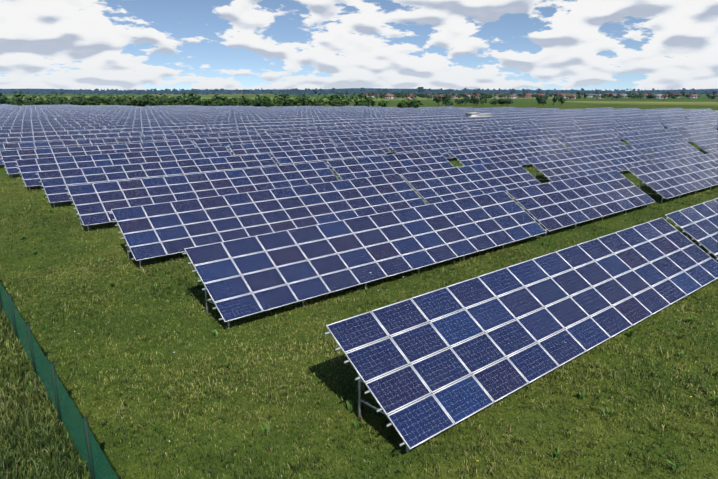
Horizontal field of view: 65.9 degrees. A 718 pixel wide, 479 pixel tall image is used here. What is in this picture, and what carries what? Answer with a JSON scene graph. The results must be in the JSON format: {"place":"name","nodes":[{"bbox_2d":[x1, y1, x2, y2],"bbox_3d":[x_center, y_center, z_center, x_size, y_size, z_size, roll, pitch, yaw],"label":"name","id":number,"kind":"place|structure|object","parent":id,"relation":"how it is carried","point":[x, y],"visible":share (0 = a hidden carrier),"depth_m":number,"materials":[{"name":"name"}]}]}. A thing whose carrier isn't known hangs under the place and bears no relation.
{"place":"outdoors","nodes":[
{"label":"outdoors","id":0,"kind":"place"},
{"bbox_2d":[0,92,717,478],"bbox_3d":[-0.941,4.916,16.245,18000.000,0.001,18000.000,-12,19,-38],"label":"ground","id":1,"kind":"structure","parent":0,"point":[700,102],"depth_m":17.93,"materials":[{"name":"green plant"}]},
{"bbox_2d":[0,282,117,478],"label":"fence","id":2,"kind":"object","parent":1,"relation":"on","point":[29,342],"visible":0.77,"depth_m":15.09,"materials":[{"name":"paint"}]},
{"bbox_2d":[0,91,422,107],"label":"tree line","id":3,"kind":"object","parent":1,"relation":"on","point":[192,100],"visible":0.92,"depth_m":282.98,"materials":[{"name":"green plant"}]},
{"bbox_2d":[0,104,717,452],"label":"solar panels","id":4,"kind":"object","parent":1,"relation":"on","point":[232,210],"visible":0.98,"depth_m":34.87,"materials":[{"name":"glass"}]},
{"bbox_2d":[0,87,717,95],"bbox_3d":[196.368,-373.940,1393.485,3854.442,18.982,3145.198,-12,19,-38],"label":"distant forest","id":5,"kind":"object","parent":1,"relation":"on","point":[324,92],"visible":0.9,"depth_m":1445.35,"materials":[{"name":"green plant"}]},
{"bbox_2d":[465,112,491,117],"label":"transformer station","id":6,"kind":"object","parent":1,"relation":"on","point":[472,114],"visible":0.25,"depth_m":144.10,"materials":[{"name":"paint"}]},
{"bbox_2d":[282,91,717,105],"bbox_3d":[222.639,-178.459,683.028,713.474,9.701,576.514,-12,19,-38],"label":"village trees","id":7,"kind":"object","parent":1,"relation":"on","point":[444,98],"visible":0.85,"depth_m":618.69,"materials":[{"name":"green plant"}]},
{"bbox_2d":[365,93,717,99],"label":"village houses","id":8,"kind":"structure","parent":1,"relation":"on","point":[513,96],"depth_m":672.24,"materials":[{"name":"paint"}]},
{"bbox_2d":[0,0,717,90],"label":"sky","id":9,"kind":"structure","parent":0,"point":[601,45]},
{"bbox_2d":[6,248,712,464],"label":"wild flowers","id":10,"kind":"object","parent":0,"point":[322,351],"visible":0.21,"depth_m":19.25,"materials":[{"name":"green plant"}]},
{"bbox_2d":[3,88,717,91],"bbox_3d":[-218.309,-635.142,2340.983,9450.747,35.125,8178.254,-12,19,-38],"label":"ridge hill","id":11,"kind":"structure","parent":0,"point":[366,89],"depth_m":4584.27,"materials":[{"name":"green plant"}]}
]}

